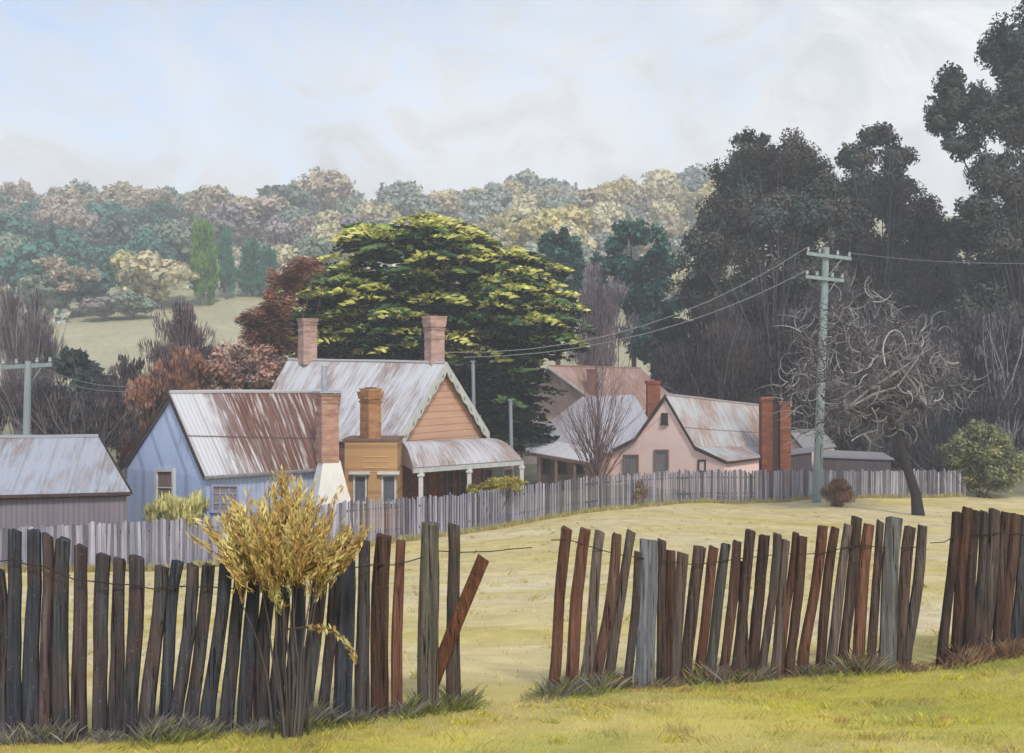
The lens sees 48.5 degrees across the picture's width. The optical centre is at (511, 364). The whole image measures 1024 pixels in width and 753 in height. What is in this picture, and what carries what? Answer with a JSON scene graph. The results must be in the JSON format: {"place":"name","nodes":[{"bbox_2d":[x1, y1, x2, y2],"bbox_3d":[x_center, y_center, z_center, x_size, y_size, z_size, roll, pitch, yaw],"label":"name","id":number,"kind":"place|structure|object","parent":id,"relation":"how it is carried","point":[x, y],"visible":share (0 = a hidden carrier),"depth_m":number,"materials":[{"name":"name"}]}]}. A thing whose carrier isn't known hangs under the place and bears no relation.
{"place":"outdoors","nodes":[
{"label":"outdoors","id":0,"kind":"place"},
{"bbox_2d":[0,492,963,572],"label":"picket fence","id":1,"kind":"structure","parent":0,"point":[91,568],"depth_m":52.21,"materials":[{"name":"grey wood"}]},
{"bbox_2d":[0,216,1023,752],"bbox_3d":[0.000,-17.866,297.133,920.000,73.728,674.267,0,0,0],"label":"ground","id":2,"kind":"structure","parent":0,"point":[100,340],"depth_m":14.21,"materials":[{"name":"plant"}]},
{"bbox_2d":[0,177,37,212],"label":"open tree","id":3,"kind":"object","parent":2,"relation":"on","point":[19,192],"visible":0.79,"depth_m":346.95,"materials":[{"name":"beige plant"}]},
{"bbox_2d":[0,212,48,241],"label":"round tree","id":4,"kind":"object","parent":2,"relation":"on","point":[14,223],"visible":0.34,"depth_m":253.72,"materials":[{"name":"green plant"}]},
{"bbox_2d":[0,357,51,434],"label":"power pole","id":5,"kind":"object","parent":2,"relation":"on","point":[27,365],"visible":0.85,"depth_m":49.90,"materials":[{"name":"grey wood"}]},
{"bbox_2d":[0,238,64,289],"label":"round tree","id":6,"kind":"object","parent":2,"relation":"on","point":[19,260],"visible":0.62,"depth_m":208.77,"materials":[{"name":"green plant"}]},
{"bbox_2d":[0,275,67,434],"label":"bare poplar","id":7,"kind":"object","parent":2,"relation":"on","point":[34,336],"visible":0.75,"depth_m":77.12,"materials":[{"name":"grey plant"}]},
{"bbox_2d":[13,267,90,318],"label":"round tree","id":8,"kind":"object","parent":2,"relation":"on","point":[49,302],"visible":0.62,"depth_m":191.25,"materials":[{"name":"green plant"}]},
{"bbox_2d":[31,193,87,228],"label":"round tree","id":9,"kind":"object","parent":2,"relation":"on","point":[43,216],"visible":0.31,"depth_m":292.93,"materials":[{"name":"beige plant"}]},
{"bbox_2d":[0,434,132,553],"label":"shed","id":10,"kind":"structure","parent":2,"relation":"on","point":[60,480],"depth_m":36.68,"materials":[{"name":"metal"}]},
{"bbox_2d":[32,254,101,319],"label":"open tree","id":11,"kind":"object","parent":2,"relation":"on","point":[56,266],"visible":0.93,"depth_m":191.10,"materials":[{"name":"beige plant"}]},
{"bbox_2d":[0,368,143,451],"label":"thicket shrub","id":12,"kind":"object","parent":2,"relation":"on","point":[117,419],"visible":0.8,"depth_m":61.95,"materials":[{"name":"grey plant"}]},
{"bbox_2d":[54,233,94,264],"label":"round tree","id":13,"kind":"object","parent":2,"relation":"on","point":[74,246],"visible":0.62,"depth_m":235.52,"materials":[{"name":"green plant"}]},
{"bbox_2d":[53,203,99,230],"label":"round tree","id":14,"kind":"object","parent":2,"relation":"on","point":[69,215],"visible":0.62,"depth_m":286.36,"materials":[{"name":"beige plant"}]},
{"bbox_2d":[52,345,118,430],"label":"evergreen bush","id":15,"kind":"object","parent":2,"relation":"on","point":[77,364],"visible":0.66,"depth_m":73.72,"materials":[{"name":"green plant"}]},
{"bbox_2d":[51,265,122,316],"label":"round tree","id":16,"kind":"object","parent":2,"relation":"on","point":[103,286],"visible":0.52,"depth_m":196.11,"materials":[{"name":"green plant"}]},
{"bbox_2d":[77,295,130,320],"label":"round tree","id":17,"kind":"object","parent":2,"relation":"on","point":[103,307],"visible":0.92,"depth_m":188.95,"materials":[{"name":"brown plant"}]},
{"bbox_2d":[74,214,145,246],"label":"round tree","id":18,"kind":"object","parent":2,"relation":"on","point":[105,234],"visible":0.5,"depth_m":256.93,"materials":[{"name":"grey plant"}]},
{"bbox_2d":[83,200,143,229],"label":"round tree","id":19,"kind":"object","parent":2,"relation":"on","point":[106,210],"visible":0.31,"depth_m":292.28,"materials":[{"name":"green plant"}]},
{"bbox_2d":[89,243,139,272],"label":"round tree","id":20,"kind":"object","parent":2,"relation":"on","point":[102,255],"visible":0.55,"depth_m":229.88,"materials":[{"name":"green plant"}]},
{"bbox_2d":[97,353,144,478],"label":"dark bush","id":21,"kind":"object","parent":2,"relation":"on","point":[124,372],"visible":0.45,"depth_m":73.09,"materials":[{"name":"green plant"}]},
{"bbox_2d":[97,180,155,218],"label":"round tree","id":22,"kind":"object","parent":2,"relation":"on","point":[124,193],"visible":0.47,"depth_m":320.02,"materials":[{"name":"beige plant"}]},
{"bbox_2d":[111,290,159,319],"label":"round tree","id":23,"kind":"object","parent":2,"relation":"on","point":[137,304],"visible":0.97,"depth_m":189.98,"materials":[{"name":"green plant"}]},
{"bbox_2d":[121,200,180,226],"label":"open tree","id":24,"kind":"object","parent":2,"relation":"on","point":[155,209],"visible":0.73,"depth_m":298.24,"materials":[{"name":"green plant"}]},
{"bbox_2d":[122,227,180,261],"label":"round tree","id":25,"kind":"object","parent":2,"relation":"on","point":[144,239],"visible":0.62,"depth_m":235.17,"materials":[{"name":"green plant"}]},
{"bbox_2d":[127,186,177,218],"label":"open tree","id":26,"kind":"object","parent":2,"relation":"on","point":[151,196],"visible":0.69,"depth_m":314.69,"materials":[{"name":"grey plant"}]},
{"bbox_2d":[116,249,199,308],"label":"pale tree","id":27,"kind":"object","parent":2,"relation":"on","point":[148,272],"visible":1,"depth_m":201.48,"materials":[{"name":"beige plant"}]},
{"bbox_2d":[106,344,210,470],"bbox_3d":[-20.080,3.174,64.370,6.077,8.758,3.246,0,0,15],"label":"russet shrub","id":28,"kind":"object","parent":2,"relation":"on","point":[178,371],"visible":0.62,"depth_m":63.93,"materials":[{"name":"brown plant"}]},
{"bbox_2d":[142,489,208,556],"bbox_3d":[-11.104,5.343,37.385,2.131,2.594,1.928,0,0,-7],"label":"yellow bush","id":29,"kind":"object","parent":2,"relation":"on","point":[169,507],"visible":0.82,"depth_m":36.77,"materials":[{"name":"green plant"}]},
{"bbox_2d":[151,219,205,263],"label":"round tree","id":30,"kind":"object","parent":2,"relation":"on","point":[178,235],"visible":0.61,"depth_m":238.89,"materials":[{"name":"green plant"}]},
{"bbox_2d":[127,297,231,382],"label":"bare shrub","id":31,"kind":"object","parent":2,"relation":"on","point":[188,332],"visible":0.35,"depth_m":71.66,"materials":[{"name":"brown plant"}]},
{"bbox_2d":[189,214,220,305],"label":"poplar tree","id":32,"kind":"object","parent":2,"relation":"on","point":[203,237],"visible":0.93,"depth_m":204.95,"materials":[{"name":"green plant"}]},
{"bbox_2d":[181,184,228,218],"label":"round tree","id":33,"kind":"object","parent":2,"relation":"on","point":[209,197],"visible":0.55,"depth_m":314.51,"materials":[{"name":"beige plant"}]},
{"bbox_2d":[0,695,430,749],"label":"grey grass","id":34,"kind":"structure","parent":2,"relation":"on","point":[49,734],"depth_m":7.42,"materials":[{"name":"plant"}]},
{"bbox_2d":[192,201,261,242],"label":"round tree","id":35,"kind":"object","parent":2,"relation":"on","point":[220,217],"visible":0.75,"depth_m":284.51,"materials":[{"name":"beige plant"}]},
{"bbox_2d":[216,226,237,299],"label":"poplar tree","id":36,"kind":"object","parent":2,"relation":"on","point":[227,272],"visible":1,"depth_m":211.33,"materials":[{"name":"green plant"}]},
{"bbox_2d":[120,366,353,559],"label":"cottage","id":37,"kind":"structure","parent":2,"relation":"on","point":[215,446],"depth_m":40.85,"materials":[{"name":"metal"}]},
{"bbox_2d":[155,468,175,500],"bbox_3d":[-12.202,4.326,40.001,1.401,1.464,0.140,0,0,44],"label":"window","id":38,"kind":"structure","parent":37,"relation":"in","point":[165,478],"depth_m":40.03,"materials":[{"name":"white paint"}]},
{"bbox_2d":[209,484,238,512],"bbox_3d":[-9.791,4.556,38.744,0.140,1.077,1.270,0,0,36],"label":"window","id":39,"kind":"structure","parent":37,"relation":"in","point":[217,491],"depth_m":38.68,"materials":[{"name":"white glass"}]},
{"bbox_2d":[195,338,285,389],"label":"russet shrub","id":40,"kind":"object","parent":2,"relation":"on","point":[231,368],"visible":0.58,"depth_m":65.33,"materials":[{"name":"brown plant"}]},
{"bbox_2d":[235,237,261,296],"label":"poplar tree","id":41,"kind":"object","parent":2,"relation":"on","point":[248,270],"visible":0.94,"depth_m":212.84,"materials":[{"name":"green plant"}]},
{"bbox_2d":[238,191,291,243],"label":"round tree","id":42,"kind":"object","parent":2,"relation":"on","point":[263,209],"visible":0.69,"depth_m":292.01,"materials":[{"name":"beige plant"}]},
{"bbox_2d":[0,522,531,737],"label":"paling fence","id":43,"kind":"object","parent":2,"relation":"on","point":[38,693],"visible":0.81,"depth_m":7.57,"materials":[{"name":"wood"}]},
{"bbox_2d":[257,244,279,291],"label":"poplar tree","id":44,"kind":"object","parent":2,"relation":"on","point":[268,255],"visible":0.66,"depth_m":211.14,"materials":[{"name":"green plant"}]},
{"bbox_2d":[181,464,372,738],"bbox_3d":[-1.500,1.568,7.409,1.081,1.838,0.817,0,0,29],"label":"wattle bush","id":45,"kind":"object","parent":2,"relation":"on","point":[286,546],"visible":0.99,"depth_m":7.40,"materials":[{"name":"yellow plant"}]},
{"bbox_2d":[233,255,328,389],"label":"russet conifer","id":46,"kind":"object","parent":2,"relation":"on","point":[267,322],"visible":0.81,"depth_m":66.11,"materials":[{"name":"brown plant"}]},
{"bbox_2d":[0,480,561,569],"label":"paling fence","id":47,"kind":"object","parent":2,"relation":"on","point":[155,547],"visible":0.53,"depth_m":39.45,"materials":[{"name":"grey wood"}]},
{"bbox_2d":[260,215,310,248],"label":"round tree","id":48,"kind":"object","parent":2,"relation":"on","point":[281,231],"visible":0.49,"depth_m":240.42,"materials":[{"name":"grey plant"}]},
{"bbox_2d":[255,182,315,214],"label":"round tree","id":49,"kind":"object","parent":2,"relation":"on","point":[298,195],"visible":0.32,"depth_m":311.51,"materials":[{"name":"green plant"}]},
{"bbox_2d":[108,694,492,751],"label":"green weeds","id":50,"kind":"object","parent":2,"relation":"on","point":[464,707],"visible":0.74,"depth_m":7.59,"materials":[{"name":"green plant"}]},
{"bbox_2d":[286,165,355,212],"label":"round tree","id":51,"kind":"object","parent":2,"relation":"on","point":[324,188],"visible":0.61,"depth_m":330.30,"materials":[{"name":"beige plant"}]},
{"bbox_2d":[292,235,350,262],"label":"round tree","id":52,"kind":"object","parent":2,"relation":"on","point":[310,246],"visible":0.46,"depth_m":215.07,"materials":[{"name":"green plant"}]},
{"bbox_2d":[342,387,404,539],"bbox_3d":[-5.617,4.659,46.370,2.284,7.483,2.580,0,0,0],"label":"lean to","id":53,"kind":"object","parent":2,"relation":"on","point":[373,465],"visible":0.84,"depth_m":45.40,"materials":[{"name":"orange wood"}]},
{"bbox_2d":[352,199,401,223],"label":"round tree","id":54,"kind":"object","parent":2,"relation":"on","point":[382,210],"visible":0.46,"depth_m":280.43,"materials":[{"name":"beige plant"}]},
{"bbox_2d":[0,216,775,323],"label":"hillside scrub","id":55,"kind":"object","parent":2,"relation":"on","point":[56,313],"visible":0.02,"depth_m":221.62,"materials":[{"name":"green plant"}]},
{"bbox_2d":[271,315,524,533],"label":"gable house","id":56,"kind":"structure","parent":2,"relation":"on","point":[429,412],"depth_m":51.07,"materials":[{"name":"grey metal"}]},
{"bbox_2d":[377,180,423,202],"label":"round tree","id":57,"kind":"object","parent":2,"relation":"on","point":[399,190],"visible":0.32,"depth_m":309.44,"materials":[{"name":"green plant"}]},
{"bbox_2d":[386,191,445,222],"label":"round tree","id":58,"kind":"object","parent":2,"relation":"on","point":[413,202],"visible":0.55,"depth_m":288.98,"materials":[{"name":"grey plant"}]},
{"bbox_2d":[375,684,487,717],"bbox_3d":[-0.609,2.462,8.372,1.062,0.230,0.515,0,0,-32],"label":"grass tuft","id":59,"kind":"object","parent":2,"relation":"on","point":[471,693],"visible":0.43,"depth_m":8.33,"materials":[{"name":"green plant"}]},
{"bbox_2d":[275,211,597,456],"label":"cypress tree","id":60,"kind":"object","parent":2,"relation":"on","point":[497,298],"visible":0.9,"depth_m":70.08,"materials":[{"name":"green plant"}]},
{"bbox_2d":[438,554,488,687],"bbox_3d":[-0.441,1.989,8.334,0.588,1.232,0.072,0,0,20],"label":"fence board","id":61,"kind":"object","parent":2,"relation":"on","point":[461,610],"visible":0.7,"depth_m":8.29,"materials":[{"name":"brown wood"}]},
{"bbox_2d":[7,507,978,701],"bbox_3d":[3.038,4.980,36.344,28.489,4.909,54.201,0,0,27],"label":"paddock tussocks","id":62,"kind":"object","parent":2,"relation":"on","point":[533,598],"visible":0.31,"depth_m":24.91,"materials":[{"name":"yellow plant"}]},
{"bbox_2d":[466,475,527,525],"bbox_3d":[-0.669,5.770,48.258,3.162,2.369,1.382,0,0,26],"label":"yellow bush","id":63,"kind":"object","parent":2,"relation":"on","point":[513,483],"visible":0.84,"depth_m":48.30,"materials":[{"name":"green plant"}]},
{"bbox_2d":[473,183,526,211],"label":"round tree","id":64,"kind":"object","parent":2,"relation":"on","point":[500,194],"visible":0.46,"depth_m":293.73,"materials":[{"name":"green plant"}]},
{"bbox_2d":[498,208,564,246],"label":"round tree","id":65,"kind":"object","parent":2,"relation":"on","point":[533,228],"visible":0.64,"depth_m":238.31,"materials":[{"name":"yellow plant"}]},
{"bbox_2d":[506,168,572,196],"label":"round tree","id":66,"kind":"object","parent":2,"relation":"on","point":[530,180],"visible":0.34,"depth_m":334.16,"materials":[{"name":"green plant"}]},
{"bbox_2d":[536,226,586,364],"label":"tree","id":67,"kind":"object","parent":2,"relation":"on","point":[565,251],"visible":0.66,"depth_m":111.40,"materials":[{"name":"green plant"}]},
{"bbox_2d":[537,202,592,235],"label":"round tree","id":68,"kind":"object","parent":2,"relation":"on","point":[575,214],"visible":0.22,"depth_m":262.63,"materials":[{"name":"yellow plant"}]},
{"bbox_2d":[517,668,631,704],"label":"gap weeds","id":69,"kind":"object","parent":2,"relation":"on","point":[558,690],"visible":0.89,"depth_m":8.86,"materials":[{"name":"green plant"}]},
{"bbox_2d":[507,365,667,463],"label":"house","id":70,"kind":"structure","parent":2,"relation":"on","point":[568,372],"depth_m":90.03,"materials":[{"name":"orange metal"}]},
{"bbox_2d":[517,381,660,493],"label":"house","id":71,"kind":"structure","parent":2,"relation":"on","point":[558,460],"depth_m":73.63,"materials":[{"name":"grey metal"}]},
{"bbox_2d":[553,259,638,366],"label":"bare tree","id":72,"kind":"object","parent":2,"relation":"on","point":[592,303],"visible":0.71,"depth_m":98.92,"materials":[{"name":"grey plant"}]},
{"bbox_2d":[538,297,662,506],"bbox_3d":[4.418,1.924,57.765,6.206,11.043,5.098,0,0,18],"label":"bare tree","id":73,"kind":"object","parent":2,"relation":"on","point":[598,459],"visible":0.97,"depth_m":57.93,"materials":[{"name":"grey plant"}]},
{"bbox_2d":[577,188,626,210],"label":"round tree","id":74,"kind":"object","parent":2,"relation":"on","point":[596,196],"visible":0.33,"depth_m":292.67,"materials":[{"name":"beige plant"}]},
{"bbox_2d":[586,201,636,234],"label":"round tree","id":75,"kind":"object","parent":2,"relation":"on","point":[604,216],"visible":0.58,"depth_m":267.41,"materials":[{"name":"yellow plant"}]},
{"bbox_2d":[586,217,686,366],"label":"tree","id":76,"kind":"object","parent":2,"relation":"on","point":[646,275],"visible":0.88,"depth_m":110.63,"materials":[{"name":"green plant"}]},
{"bbox_2d":[621,186,667,216],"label":"round tree","id":77,"kind":"object","parent":2,"relation":"on","point":[642,198],"visible":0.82,"depth_m":314.78,"materials":[{"name":"beige plant"}]},
{"bbox_2d":[637,168,684,194],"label":"round tree","id":78,"kind":"object","parent":2,"relation":"on","point":[659,180],"visible":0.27,"depth_m":338.89,"materials":[{"name":"beige plant"}]},
{"bbox_2d":[646,309,710,395],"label":"shade tree","id":79,"kind":"object","parent":2,"relation":"on","point":[663,338],"visible":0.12,"depth_m":96.71,"materials":[{"name":"grey plant"}]},
{"bbox_2d":[611,393,760,496],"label":"cottage","id":80,"kind":"structure","parent":2,"relation":"on","point":[691,434],"depth_m":67.91,"materials":[{"name":"grey metal"}]},
{"bbox_2d":[665,184,710,223],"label":"open tree","id":81,"kind":"object","parent":2,"relation":"on","point":[684,197],"visible":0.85,"depth_m":297.94,"materials":[{"name":"beige plant"}]},
{"bbox_2d":[648,297,780,403],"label":"thicket tree","id":82,"kind":"object","parent":2,"relation":"on","point":[745,381],"visible":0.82,"depth_m":78.81,"materials":[{"name":"grey plant"}]},
{"bbox_2d":[548,516,926,687],"bbox_3d":[1.951,2.068,9.665,3.623,1.580,0.310,0,0,-19],"label":"paling fence","id":83,"kind":"object","parent":2,"relation":"on","point":[659,578],"visible":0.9,"depth_m":9.68,"materials":[{"name":"wood"}]},
{"bbox_2d":[563,468,965,515],"bbox_3d":[13.600,6.455,60.110,27.687,2.565,2.871,0,0,-30],"label":"paling fence","id":84,"kind":"object","parent":2,"relation":"on","point":[949,482],"visible":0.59,"depth_m":60.63,"materials":[{"name":"grey wood"}]},
{"bbox_2d":[670,126,862,395],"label":"gum tree","id":85,"kind":"object","parent":2,"relation":"on","point":[799,210],"visible":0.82,"depth_m":90.60,"materials":[{"name":"green plant"}]},
{"bbox_2d":[758,397,791,494],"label":"chimney","id":86,"kind":"object","parent":2,"relation":"on","point":[774,450],"visible":0.74,"depth_m":65.78,"materials":[{"name":"orange brick"}]},
{"bbox_2d":[568,653,1023,699],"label":"green fringe","id":87,"kind":"object","parent":2,"relation":"on","point":[824,678],"visible":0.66,"depth_m":9.51,"materials":[{"name":"green plant"}]},
{"bbox_2d":[791,447,813,492],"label":"lean to","id":88,"kind":"object","parent":2,"relation":"on","point":[801,458],"visible":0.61,"depth_m":66.54,"materials":[{"name":"grey wood"}]},
{"bbox_2d":[755,304,852,439],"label":"thicket tree","id":89,"kind":"object","parent":2,"relation":"on","point":[779,351],"visible":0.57,"depth_m":77.72,"materials":[{"name":"grey plant"}]},
{"bbox_2d":[784,284,870,448],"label":"thicket tree","id":90,"kind":"object","parent":2,"relation":"on","point":[816,294],"visible":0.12,"depth_m":83.92,"materials":[{"name":"grey plant"}]},
{"bbox_2d":[805,247,851,502],"bbox_3d":[16.744,0.697,60.445,2.424,13.876,0.610,0,0,0],"label":"power pole","id":91,"kind":"object","parent":2,"relation":"on","point":[824,277],"visible":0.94,"depth_m":60.30,"materials":[{"name":"grey wood"}]},
{"bbox_2d":[819,478,858,506],"bbox_3d":[16.675,6.556,57.963,1.930,1.762,1.145,0,0,31],"label":"dry bush","id":92,"kind":"object","parent":2,"relation":"on","point":[837,490],"visible":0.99,"depth_m":57.74,"materials":[{"name":"brown plant"}]},
{"bbox_2d":[823,450,893,486],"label":"shed","id":93,"kind":"structure","parent":2,"relation":"on","point":[839,460],"depth_m":69.78,"materials":[{"name":"grey metal"}]},
{"bbox_2d":[754,265,989,515],"bbox_3d":[17.099,1.309,54.431,11.311,12.248,5.347,0,0,0],"label":"gnarled tree","id":94,"kind":"object","parent":2,"relation":"on","point":[893,405],"visible":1,"depth_m":53.85,"materials":[{"name":"grey plant"}]},
{"bbox_2d":[817,315,936,451],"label":"thicket tree","id":95,"kind":"object","parent":2,"relation":"on","point":[862,445],"visible":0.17,"depth_m":79.13,"materials":[{"name":"grey plant"}]},
{"bbox_2d":[829,121,966,449],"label":"gum tree","id":96,"kind":"object","parent":2,"relation":"on","point":[922,227],"visible":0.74,"depth_m":93.50,"materials":[{"name":"green plant"}]},
{"bbox_2d":[879,434,958,482],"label":"scrub bush","id":97,"kind":"object","parent":2,"relation":"on","point":[917,453],"visible":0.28,"depth_m":74.31,"materials":[{"name":"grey plant"}]},
{"bbox_2d":[888,304,981,468],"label":"thicket tree","id":98,"kind":"object","parent":2,"relation":"on","point":[947,428],"visible":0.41,"depth_m":79.58,"materials":[{"name":"grey plant"}]},
{"bbox_2d":[923,0,1023,466],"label":"gum tree","id":99,"kind":"object","parent":2,"relation":"on","point":[982,231],"visible":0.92,"depth_m":83.08,"materials":[{"name":"green plant"}]},
{"bbox_2d":[931,506,1023,666],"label":"paling fence","id":100,"kind":"object","parent":2,"relation":"on","point":[982,603],"visible":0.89,"depth_m":10.40,"materials":[{"name":"wood"}]},
{"bbox_2d":[935,418,1023,497],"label":"olive bush","id":101,"kind":"object","parent":2,"relation":"on","point":[986,456],"visible":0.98,"depth_m":65.20,"materials":[{"name":"green plant"}]},
{"bbox_2d":[942,294,1023,465],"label":"thicket tree","id":102,"kind":"object","parent":2,"relation":"on","point":[1003,396],"visible":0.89,"depth_m":78.35,"materials":[{"name":"grey plant"}]},
{"bbox_2d":[0,654,1023,752],"bbox_3d":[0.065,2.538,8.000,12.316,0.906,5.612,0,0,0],"label":"short grass","id":103,"kind":"structure","parent":0,"point":[769,699],"depth_m":7.66,"materials":[{"name":"green plant"}]},
{"bbox_2d":[0,0,1023,217],"label":"sky","id":104,"kind":"structure","parent":0,"point":[242,96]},
{"bbox_2d":[555,648,908,694],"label":"brown grass","id":105,"kind":"structure","parent":0,"point":[853,664],"depth_m":9.65,"materials":[{"name":"plant"}]},
{"bbox_2d":[893,632,1023,672],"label":"russet grass","id":106,"kind":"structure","parent":0,"point":[979,655],"depth_m":10.26,"materials":[{"name":"brown plant"}]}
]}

